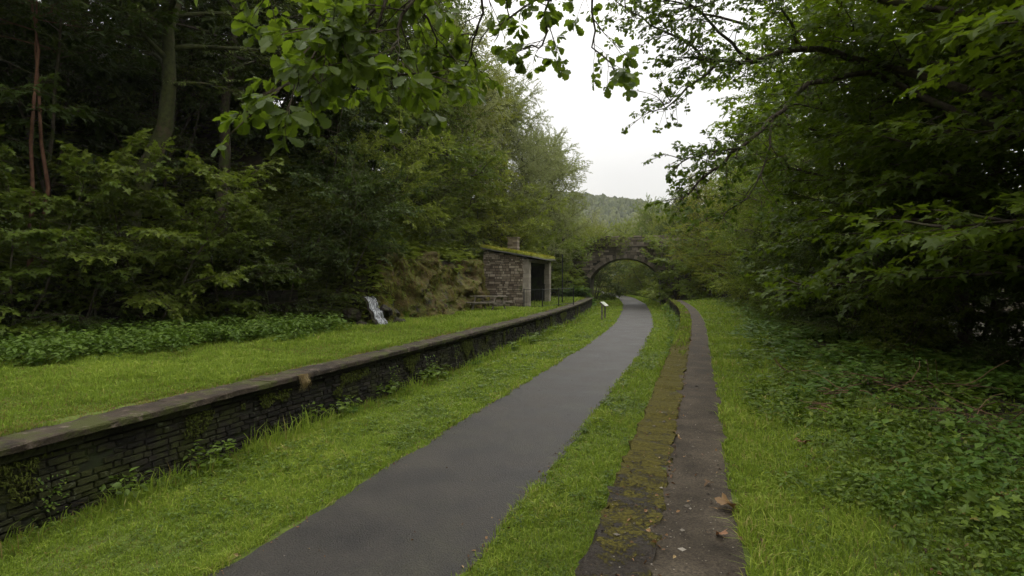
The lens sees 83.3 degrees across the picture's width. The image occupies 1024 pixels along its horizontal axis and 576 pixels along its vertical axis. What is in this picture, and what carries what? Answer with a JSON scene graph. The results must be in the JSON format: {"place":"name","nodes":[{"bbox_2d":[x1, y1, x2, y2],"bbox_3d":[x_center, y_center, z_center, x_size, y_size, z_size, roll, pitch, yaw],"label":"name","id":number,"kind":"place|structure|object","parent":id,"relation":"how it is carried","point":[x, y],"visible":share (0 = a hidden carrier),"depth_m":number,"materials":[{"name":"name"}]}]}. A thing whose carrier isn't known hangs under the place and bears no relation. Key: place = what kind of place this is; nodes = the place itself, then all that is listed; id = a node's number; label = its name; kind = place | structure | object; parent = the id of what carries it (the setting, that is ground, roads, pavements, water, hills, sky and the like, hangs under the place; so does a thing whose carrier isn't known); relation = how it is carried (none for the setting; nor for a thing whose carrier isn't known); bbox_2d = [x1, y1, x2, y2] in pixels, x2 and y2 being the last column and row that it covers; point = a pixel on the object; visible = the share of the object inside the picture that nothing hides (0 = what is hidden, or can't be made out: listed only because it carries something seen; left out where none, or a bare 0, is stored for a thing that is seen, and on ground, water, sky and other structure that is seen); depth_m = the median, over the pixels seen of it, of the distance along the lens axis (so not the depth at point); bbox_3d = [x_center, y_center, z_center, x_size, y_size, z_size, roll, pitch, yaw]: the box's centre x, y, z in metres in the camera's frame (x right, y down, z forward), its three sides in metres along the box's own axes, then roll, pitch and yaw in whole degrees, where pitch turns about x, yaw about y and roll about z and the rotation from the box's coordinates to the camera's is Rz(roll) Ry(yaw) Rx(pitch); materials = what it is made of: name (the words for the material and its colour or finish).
{"place":"outdoors","nodes":[
{"label":"outdoors","id":0,"kind":"place"},
{"bbox_2d":[208,292,653,575],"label":"path","id":1,"kind":"structure","parent":0,"point":[494,454],"depth_m":7.35,"materials":[{"name":"grey asphalt"}]},
{"bbox_2d":[221,332,739,575],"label":"grit","id":2,"kind":"object","parent":1,"relation":"on","point":[681,548],"visible":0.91,"depth_m":4.30,"materials":[{"name":"gravel"}]},
{"bbox_2d":[0,34,1023,575],"bbox_3d":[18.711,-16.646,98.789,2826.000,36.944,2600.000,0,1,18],"label":"ground","id":3,"kind":"structure","parent":0,"point":[256,158],"depth_m":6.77,"materials":[{"name":"green plant"}]},
{"bbox_2d":[0,0,89,191],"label":"leafy shrub","id":4,"kind":"object","parent":3,"relation":"on","point":[14,159],"visible":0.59,"depth_m":15.41,"materials":[{"name":"green plant"}]},
{"bbox_2d":[0,0,121,278],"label":"slender tree","id":5,"kind":"object","parent":3,"relation":"on","point":[31,131],"visible":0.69,"depth_m":15.57,"materials":[{"name":"red plant"}]},
{"bbox_2d":[0,0,144,277],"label":"slender tree","id":6,"kind":"object","parent":3,"relation":"on","point":[36,13],"visible":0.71,"depth_m":15.80,"materials":[{"name":"red plant"}]},
{"bbox_2d":[0,124,171,340],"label":"sycamore sapling","id":7,"kind":"object","parent":3,"relation":"on","point":[32,236],"visible":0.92,"depth_m":14.21,"materials":[{"name":"green plant"}]},
{"bbox_2d":[8,211,164,337],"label":"evergreen shrub","id":8,"kind":"object","parent":3,"relation":"on","point":[88,318],"visible":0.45,"depth_m":14.79,"materials":[{"name":"green plant"}]},
{"bbox_2d":[0,0,184,216],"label":"sycamore sapling","id":9,"kind":"object","parent":3,"relation":"on","point":[114,74],"visible":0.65,"depth_m":17.27,"materials":[{"name":"plant"}]},
{"bbox_2d":[0,0,190,139],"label":"broadleaf tree","id":10,"kind":"object","parent":3,"relation":"on","point":[50,58],"visible":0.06,"depth_m":20.36,"materials":[{"name":"green plant"}]},
{"bbox_2d":[21,23,262,208],"bbox_3d":[-12.483,-5.566,20.219,7.656,7.195,6.922,-1,1,-26],"label":"evergreen shrub","id":11,"kind":"object","parent":3,"relation":"on","point":[206,79],"visible":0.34,"depth_m":19.79,"materials":[{"name":"green plant"}]},
{"bbox_2d":[13,128,283,330],"bbox_3d":[-10.196,-1.337,16.061,7.129,6.369,5.763,0,1,-1],"label":"sycamore sapling","id":12,"kind":"object","parent":3,"relation":"on","point":[148,297],"visible":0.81,"depth_m":15.62,"materials":[{"name":"green plant"}]},
{"bbox_2d":[0,290,297,327],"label":"retaining wall","id":13,"kind":"structure","parent":3,"relation":"on","point":[276,296],"depth_m":16.48,"materials":[{"name":"stone"}]},
{"bbox_2d":[25,0,313,159],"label":"tree","id":14,"kind":"object","parent":3,"relation":"on","point":[196,38],"visible":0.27,"depth_m":20.11,"materials":[{"name":"green plant"}]},
{"bbox_2d":[17,0,331,278],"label":"mossy tree","id":15,"kind":"object","parent":3,"relation":"on","point":[165,56],"visible":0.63,"depth_m":17.55,"materials":[{"name":"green plant"}]},
{"bbox_2d":[0,311,354,366],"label":"nettles","id":16,"kind":"object","parent":3,"relation":"on","point":[124,334],"visible":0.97,"depth_m":13.57,"materials":[{"name":"green plant"}]},
{"bbox_2d":[126,0,284,66],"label":"broadleaf tree","id":17,"kind":"object","parent":3,"relation":"on","point":[188,10],"visible":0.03,"depth_m":24.33,"materials":[{"name":"green plant"}]},
{"bbox_2d":[79,0,335,232],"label":"pale bark tree","id":18,"kind":"object","parent":3,"relation":"on","point":[224,106],"visible":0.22,"depth_m":20.44,"materials":[{"name":"plant"}]},
{"bbox_2d":[141,187,306,323],"bbox_3d":[-8.797,-0.655,18.294,4.322,4.777,5.347,0,1,-20],"label":"sycamore sapling","id":19,"kind":"object","parent":3,"relation":"on","point":[236,303],"visible":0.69,"depth_m":17.30,"materials":[{"name":"plant"}]},
{"bbox_2d":[112,0,382,151],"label":"sycamore sapling","id":20,"kind":"object","parent":3,"relation":"on","point":[208,19],"visible":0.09,"depth_m":22.07,"materials":[{"name":"plant"}]},
{"bbox_2d":[196,197,362,319],"bbox_3d":[-7.887,-0.588,19.064,4.697,4.882,5.195,1,1,33],"label":"evergreen shrub","id":21,"kind":"object","parent":3,"relation":"on","point":[276,269],"visible":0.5,"depth_m":18.71,"materials":[{"name":"green plant"}]},
{"bbox_2d":[0,297,593,541],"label":"station platform","id":22,"kind":"structure","parent":3,"relation":"on","point":[88,452],"depth_m":7.97,"materials":[{"name":"stone"}]},
{"bbox_2d":[32,470,73,519],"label":"wall plant","id":23,"kind":"object","parent":22,"relation":"attached to","point":[54,490],"depth_m":6.22,"materials":[{"name":"green plant"}]},
{"bbox_2d":[523,287,573,306],"bbox_3d":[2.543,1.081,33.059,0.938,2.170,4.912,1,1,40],"label":"iron railing","id":24,"kind":"object","parent":22,"relation":"on","point":[543,297],"visible":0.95,"depth_m":31.54,"materials":[{"name":"metal"}]},
{"bbox_2d":[235,181,361,286],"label":"evergreen shrub","id":25,"kind":"object","parent":3,"relation":"on","point":[305,239],"visible":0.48,"depth_m":20.30,"materials":[{"name":"green plant"}]},
{"bbox_2d":[271,249,357,323],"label":"evergreen shrub","id":26,"kind":"object","parent":3,"relation":"on","point":[316,293],"visible":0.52,"depth_m":19.80,"materials":[{"name":"green plant"}]},
{"bbox_2d":[235,9,398,178],"bbox_3d":[-9.083,-8.480,26.554,10.006,8.544,10.016,0,1,22],"label":"leafy shrub","id":27,"kind":"object","parent":3,"relation":"on","point":[304,154],"visible":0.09,"depth_m":24.29,"materials":[{"name":"green plant"}]},
{"bbox_2d":[238,38,396,209],"bbox_3d":[-7.507,-6.338,22.768,6.123,6.767,7.574,0,1,-24],"label":"sycamore sapling","id":28,"kind":"object","parent":3,"relation":"on","point":[361,124],"visible":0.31,"depth_m":22.16,"materials":[{"name":"plant"}]},
{"bbox_2d":[193,0,449,180],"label":"broadleaf tree","id":29,"kind":"object","parent":3,"relation":"on","point":[395,149],"visible":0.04,"depth_m":26.58,"materials":[{"name":"green plant"}]},
{"bbox_2d":[0,49,658,323],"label":"undergrowth","id":30,"kind":"object","parent":3,"relation":"on","point":[446,252],"visible":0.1,"depth_m":20.94,"materials":[{"name":"green plant"}]},
{"bbox_2d":[340,308,361,322],"bbox_3d":[-5.665,0.987,20.357,0.673,0.565,0.692,1,1,35],"label":"boulder","id":31,"kind":"object","parent":3,"relation":"on","point":[354,315],"visible":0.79,"depth_m":20.09,"materials":[{"name":"stone"}]},
{"bbox_2d":[286,139,436,287],"bbox_3d":[-5.626,-2.475,20.649,5.773,4.930,5.778,0,1,14],"label":"leafy shrub","id":32,"kind":"object","parent":3,"relation":"on","point":[377,218],"visible":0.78,"depth_m":20.09,"materials":[{"name":"green plant"}]},
{"bbox_2d":[322,153,409,250],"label":"evergreen shrub","id":33,"kind":"object","parent":3,"relation":"on","point":[371,230],"visible":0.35,"depth_m":21.05,"materials":[{"name":"green plant"}]},
{"bbox_2d":[361,296,387,324],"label":"waterfall","id":34,"kind":"structure","parent":3,"relation":"on","point":[376,313],"depth_m":20.33,"materials":[{"name":"liquid"}]},
{"bbox_2d":[303,103,457,243],"bbox_3d":[-5.376,-4.488,24.548,6.934,5.915,6.927,-1,1,-43],"label":"leafy shrub","id":35,"kind":"object","parent":3,"relation":"on","point":[415,165],"visible":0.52,"depth_m":24.11,"materials":[{"name":"green plant"}]},
{"bbox_2d":[283,0,510,205],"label":"broadleaf tree","id":36,"kind":"object","parent":3,"relation":"on","point":[421,20],"visible":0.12,"depth_m":31.24,"materials":[{"name":"green plant"}]},
{"bbox_2d":[326,17,493,195],"bbox_3d":[-6.464,-9.059,29.708,11.584,10.350,9.365,0,1,-20],"label":"sycamore sapling","id":37,"kind":"object","parent":3,"relation":"on","point":[393,39],"visible":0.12,"depth_m":28.97,"materials":[{"name":"plant"}]},
{"bbox_2d":[194,0,642,158],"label":"oak tree","id":38,"kind":"object","parent":3,"relation":"on","point":[346,31],"visible":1,"depth_m":3.95,"materials":[{"name":"green plant"}]},
{"bbox_2d":[376,165,467,249],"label":"evergreen shrub","id":39,"kind":"object","parent":3,"relation":"on","point":[433,229],"visible":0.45,"depth_m":28.00,"materials":[{"name":"green plant"}]},
{"bbox_2d":[353,108,505,232],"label":"leafy shrub","id":40,"kind":"object","parent":3,"relation":"on","point":[457,211],"visible":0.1,"depth_m":33.20,"materials":[{"name":"green plant"}]},
{"bbox_2d":[370,249,490,321],"bbox_3d":[-3.279,-0.164,27.160,2.397,3.282,12.989,0,1,15],"label":"rock face","id":41,"kind":"object","parent":3,"relation":"on","point":[420,289],"visible":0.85,"depth_m":24.86},
{"bbox_2d":[378,134,488,247],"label":"leafy shrub","id":42,"kind":"object","parent":3,"relation":"on","point":[451,201],"visible":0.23,"depth_m":30.79,"materials":[{"name":"green plant"}]},
{"bbox_2d":[385,14,517,235],"bbox_3d":[-3.993,-10.507,37.497,9.255,17.184,9.646,1,1,39],"label":"airy tree","id":43,"kind":"object","parent":3,"relation":"on","point":[487,109],"visible":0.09,"depth_m":36.55,"materials":[{"name":"green plant"}]},
{"bbox_2d":[413,137,514,260],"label":"sycamore sapling","id":44,"kind":"object","parent":3,"relation":"on","point":[488,206],"visible":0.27,"depth_m":36.16,"materials":[{"name":"plant"}]},
{"bbox_2d":[443,224,489,254],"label":"evergreen shrub","id":45,"kind":"object","parent":3,"relation":"on","point":[470,249],"visible":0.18,"depth_m":32.71,"materials":[{"name":"green plant"}]},
{"bbox_2d":[449,1,522,197],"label":"broadleaf tree","id":46,"kind":"object","parent":3,"relation":"on","point":[489,56],"visible":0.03,"depth_m":46.70,"materials":[{"name":"green plant"}]},
{"bbox_2d":[442,38,533,256],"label":"broadleaf tree","id":47,"kind":"object","parent":3,"relation":"on","point":[499,226],"visible":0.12,"depth_m":40.11,"materials":[{"name":"green plant"}]},
{"bbox_2d":[466,296,511,309],"bbox_3d":[-1.156,0.791,28.616,1.764,0.793,1.703,1,1,30],"label":"picnic table","id":48,"kind":"object","parent":3,"relation":"on","point":[483,302],"visible":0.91,"depth_m":28.43,"materials":[{"name":"brown wood"}]},
{"bbox_2d":[462,57,553,222],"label":"broadleaf tree","id":49,"kind":"object","parent":3,"relation":"on","point":[523,90],"visible":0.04,"depth_m":53.90,"materials":[{"name":"green plant"}]},
{"bbox_2d":[461,60,559,245],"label":"airy tree","id":50,"kind":"object","parent":3,"relation":"on","point":[517,138],"visible":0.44,"depth_m":44.85,"materials":[{"name":"green plant"}]},
{"bbox_2d":[463,171,569,261],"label":"leafy shrub","id":51,"kind":"object","parent":3,"relation":"on","point":[497,209],"visible":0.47,"depth_m":41.33,"materials":[{"name":"green plant"}]},
{"bbox_2d":[480,237,555,306],"bbox_3d":[0.524,-1.071,35.349,3.166,4.424,6.634,0,1,16],"label":"platform shelter","id":52,"kind":"object","parent":3,"relation":"on","point":[511,271],"visible":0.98,"depth_m":32.58,"materials":[{"name":"stone"}]},
{"bbox_2d":[22,295,1023,575],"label":"ground cover","id":53,"kind":"object","parent":3,"relation":"on","point":[976,521],"visible":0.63,"depth_m":6.24,"materials":[{"name":"green plant"}]},
{"bbox_2d":[829,350,1017,405],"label":"dead branch","id":54,"kind":"object","parent":53,"relation":"on","point":[904,383],"visible":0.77,"depth_m":7.37,"materials":[{"name":"wood"}]},
{"bbox_2d":[486,112,578,265],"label":"broadleaf tree","id":55,"kind":"object","parent":3,"relation":"on","point":[552,173],"visible":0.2,"depth_m":49.42,"materials":[{"name":"green plant"}]},
{"bbox_2d":[502,217,586,288],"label":"leafy shrub","id":56,"kind":"object","parent":3,"relation":"on","point":[544,241],"visible":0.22,"depth_m":47.48,"materials":[{"name":"green plant"}]},
{"bbox_2d":[515,121,595,237],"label":"broadleaf tree","id":57,"kind":"object","parent":3,"relation":"on","point":[576,158],"visible":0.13,"depth_m":61.05,"materials":[{"name":"green plant"}]},
{"bbox_2d":[516,126,596,261],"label":"airy tree","id":58,"kind":"object","parent":3,"relation":"on","point":[568,187],"visible":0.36,"depth_m":53.32,"materials":[{"name":"green plant"}]},
{"bbox_2d":[535,230,596,296],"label":"sycamore sapling","id":59,"kind":"object","parent":3,"relation":"on","point":[582,252],"visible":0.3,"depth_m":50.01,"materials":[{"name":"plant"}]},
{"bbox_2d":[112,317,1020,575],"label":"leaf litter","id":60,"kind":"object","parent":3,"relation":"on","point":[605,515],"visible":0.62,"depth_m":5.24,"materials":[{"name":"plant"}]},
{"bbox_2d":[575,209,615,285],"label":"airy tree","id":61,"kind":"object","parent":3,"relation":"on","point":[594,216],"visible":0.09,"depth_m":89.79,"materials":[{"name":"green plant"}]},
{"bbox_2d":[581,219,619,296],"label":"broadleaf tree","id":62,"kind":"object","parent":3,"relation":"on","point":[586,227],"visible":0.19,"depth_m":74.22,"materials":[{"name":"green plant"}]},
{"bbox_2d":[594,260,632,299],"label":"leafy shrub","id":63,"kind":"object","parent":3,"relation":"on","point":[598,278],"visible":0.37,"depth_m":67.37,"materials":[{"name":"green plant"}]},
{"bbox_2d":[603,216,637,285],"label":"broadleaf tree","id":64,"kind":"object","parent":3,"relation":"on","point":[625,226],"visible":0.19,"depth_m":98.80,"materials":[{"name":"green plant"}]},
{"bbox_2d":[602,260,648,293],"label":"leafy shrub","id":65,"kind":"object","parent":3,"relation":"on","point":[616,279],"visible":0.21,"depth_m":88.28,"materials":[{"name":"green plant"}]},
{"bbox_2d":[537,234,719,304],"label":"stone bridge","id":66,"kind":"structure","parent":3,"relation":"on","point":[596,264],"depth_m":55.45,"materials":[{"name":"stone"}]},
{"bbox_2d":[584,222,640,259],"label":"ivy","id":67,"kind":"object","parent":66,"relation":"attached to","point":[608,240],"visible":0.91,"depth_m":54.97,"materials":[{"name":"green plant"}]},
{"bbox_2d":[575,300,691,575],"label":"station platform","id":68,"kind":"structure","parent":3,"relation":"on","point":[605,547],"depth_m":4.55,"materials":[{"name":"stone"},{"name":"moss"}]},
{"bbox_2d":[611,234,656,293],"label":"leafy shrub","id":69,"kind":"object","parent":3,"relation":"on","point":[633,286],"visible":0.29,"depth_m":82.77,"materials":[{"name":"green plant"}]},
{"bbox_2d":[625,193,672,269],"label":"broadleaf tree","id":70,"kind":"object","parent":3,"relation":"on","point":[645,215],"visible":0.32,"depth_m":93.30,"materials":[{"name":"green plant"}]},
{"bbox_2d":[644,212,675,284],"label":"broadleaf tree","id":71,"kind":"object","parent":3,"relation":"on","point":[655,222],"visible":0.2,"depth_m":75.80,"materials":[{"name":"green plant"}]},
{"bbox_2d":[639,224,708,300],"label":"sycamore sapling","id":72,"kind":"object","parent":3,"relation":"on","point":[668,274],"visible":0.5,"depth_m":50.29,"materials":[{"name":"plant"}]},
{"bbox_2d":[654,195,705,276],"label":"broadleaf tree","id":73,"kind":"object","parent":3,"relation":"on","point":[679,216],"visible":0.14,"depth_m":69.13,"materials":[{"name":"green plant"}]},
{"bbox_2d":[641,300,746,575],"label":"footpath","id":74,"kind":"structure","parent":3,"relation":"on","point":[702,407],"depth_m":4.60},
{"bbox_2d":[663,161,745,298],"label":"broadleaf tree","id":75,"kind":"object","parent":3,"relation":"on","point":[694,213],"visible":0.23,"depth_m":46.54,"materials":[{"name":"green plant"}]},
{"bbox_2d":[671,233,744,299],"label":"leafy shrub","id":76,"kind":"object","parent":3,"relation":"on","point":[698,294],"visible":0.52,"depth_m":43.96,"materials":[{"name":"green plant"}]},
{"bbox_2d":[685,155,780,299],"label":"broadleaf tree","id":77,"kind":"object","parent":3,"relation":"on","point":[719,257],"visible":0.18,"depth_m":41.10,"materials":[{"name":"green plant"}]},
{"bbox_2d":[700,200,807,303],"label":"leafy shrub","id":78,"kind":"object","parent":3,"relation":"on","point":[730,287],"visible":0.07,"depth_m":29.98,"materials":[{"name":"green plant"}]},
{"bbox_2d":[701,139,826,299],"bbox_3d":[15.266,-4.238,33.919,8.122,11.730,7.878,1,1,41],"label":"broadleaf tree","id":79,"kind":"object","parent":3,"relation":"on","point":[736,276],"visible":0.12,"depth_m":34.05,"materials":[{"name":"green plant"}]},
{"bbox_2d":[730,248,815,318],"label":"leafy shrub","id":80,"kind":"object","parent":3,"relation":"on","point":[763,264],"visible":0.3,"depth_m":20.74,"materials":[{"name":"green plant"}]},
{"bbox_2d":[700,52,863,305],"bbox_3d":[13.154,-4.572,26.926,8.630,12.463,8.371,0,1,10],"label":"broadleaf tree","id":81,"kind":"object","parent":3,"relation":"on","point":[737,228],"visible":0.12,"depth_m":27.20,"materials":[{"name":"green plant"}]},
{"bbox_2d":[559,283,1023,575],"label":"weeds","id":82,"kind":"object","parent":3,"relation":"on","point":[996,379],"visible":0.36,"depth_m":7.25,"materials":[{"name":"green plant"}]},
{"bbox_2d":[729,224,864,312],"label":"leafy shrub","id":83,"kind":"object","parent":3,"relation":"on","point":[775,240],"visible":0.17,"depth_m":21.98,"materials":[{"name":"green plant"}]},
{"bbox_2d":[595,0,1023,239],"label":"oak tree","id":84,"kind":"object","parent":3,"relation":"on","point":[715,59],"visible":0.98,"depth_m":9.94,"materials":[{"name":"green plant"}]},
{"bbox_2d":[760,244,858,329],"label":"leafy shrub","id":85,"kind":"object","parent":3,"relation":"on","point":[779,319],"visible":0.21,"depth_m":17.03,"materials":[{"name":"green plant"}]},
{"bbox_2d":[731,45,935,318],"bbox_3d":[12.086,-3.498,20.680,8.074,10.584,7.876,0,1,-3],"label":"sycamore tree","id":86,"kind":"object","parent":3,"relation":"on","point":[790,195],"visible":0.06,"depth_m":21.81,"materials":[{"name":"green plant"}]},
{"bbox_2d":[785,259,896,346],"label":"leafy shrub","id":87,"kind":"object","parent":3,"relation":"on","point":[835,328],"visible":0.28,"depth_m":13.63,"materials":[{"name":"green plant"}]},
{"bbox_2d":[682,0,1023,308],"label":"sycamore tree","id":88,"kind":"object","parent":3,"relation":"on","point":[804,208],"visible":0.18,"depth_m":16.39,"materials":[{"name":"green plant"}]},
{"bbox_2d":[768,206,941,334],"bbox_3d":[9.219,-0.247,15.510,4.238,3.615,4.233,1,1,25],"label":"leafy shrub","id":89,"kind":"object","parent":3,"relation":"on","point":[818,244],"visible":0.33,"depth_m":15.44,"materials":[{"name":"green plant"}]},
{"bbox_2d":[719,0,1023,359],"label":"sycamore tree","id":90,"kind":"object","parent":3,"relation":"on","point":[848,26],"visible":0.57,"depth_m":11.06,"materials":[{"name":"green plant"}]},
{"bbox_2d":[785,126,1001,327],"bbox_3d":[12.662,-1.451,18.980,7.705,6.573,7.697,0,1,-12],"label":"leafy shrub","id":91,"kind":"object","parent":3,"relation":"on","point":[826,188],"visible":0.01,"depth_m":18.55,"materials":[{"name":"green plant"}]},
{"bbox_2d":[809,227,988,356],"bbox_3d":[8.387,0.183,12.239,3.281,3.084,2.966,0,1,-2],"label":"evergreen shrub","id":92,"kind":"object","parent":3,"relation":"on","point":[920,326],"visible":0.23,"depth_m":12.13,"materials":[{"name":"green plant"}]},
{"bbox_2d":[834,255,996,361],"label":"leafy shrub","id":93,"kind":"object","parent":3,"relation":"on","point":[889,319],"visible":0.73,"depth_m":10.59,"materials":[{"name":"green plant"}]},
{"bbox_2d":[820,0,1023,333],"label":"sycamore tree","id":94,"kind":"object","parent":3,"relation":"on","point":[977,234],"visible":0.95,"depth_m":8.19,"materials":[{"name":"green plant"}]},
{"bbox_2d":[836,4,1023,333],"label":"sycamore tree","id":95,"kind":"object","parent":3,"relation":"on","point":[1014,112],"visible":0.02,"depth_m":16.37,"materials":[{"name":"green plant"}]},
{"bbox_2d":[856,383,1023,447],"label":"dead branch","id":96,"kind":"object","parent":3,"relation":"on","point":[978,410],"visible":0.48,"depth_m":6.12,"materials":[{"name":"wood"}]},
{"bbox_2d":[860,146,1023,356],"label":"evergreen shrub","id":97,"kind":"object","parent":3,"relation":"on","point":[991,304],"visible":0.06,"depth_m":13.58,"materials":[{"name":"green plant"}]},
{"bbox_2d":[881,2,1023,311],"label":"sycamore tree","id":98,"kind":"object","parent":3,"relation":"on","point":[1019,171],"visible":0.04,"depth_m":12.56,"materials":[{"name":"green plant"}]},
{"bbox_2d":[901,95,1023,361],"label":"leafy shrub","id":99,"kind":"object","parent":3,"relation":"on","point":[1006,185],"visible":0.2,"depth_m":11.10,"materials":[{"name":"green plant"}]},
{"bbox_2d":[938,242,1023,374],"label":"leafy shrub","id":100,"kind":"object","parent":3,"relation":"on","point":[1011,295],"visible":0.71,"depth_m":9.56,"materials":[{"name":"green plant"}]},
{"bbox_2d":[37,0,1023,210],"label":"sky","id":101,"kind":"structure","parent":0,"point":[595,121],"materials":[{"name":"white"}]},
{"bbox_3d":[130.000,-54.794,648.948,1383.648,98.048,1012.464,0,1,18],"label":"hill","id":102,"kind":"structure","parent":0,"visible":0},
{"bbox_2d":[489,191,710,277],"bbox_3d":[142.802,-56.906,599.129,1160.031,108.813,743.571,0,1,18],"label":"woods","id":103,"kind":"object","parent":102,"relation":"on","point":[609,207],"visible":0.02,"depth_m":586.14,"materials":[{"name":"plant"}]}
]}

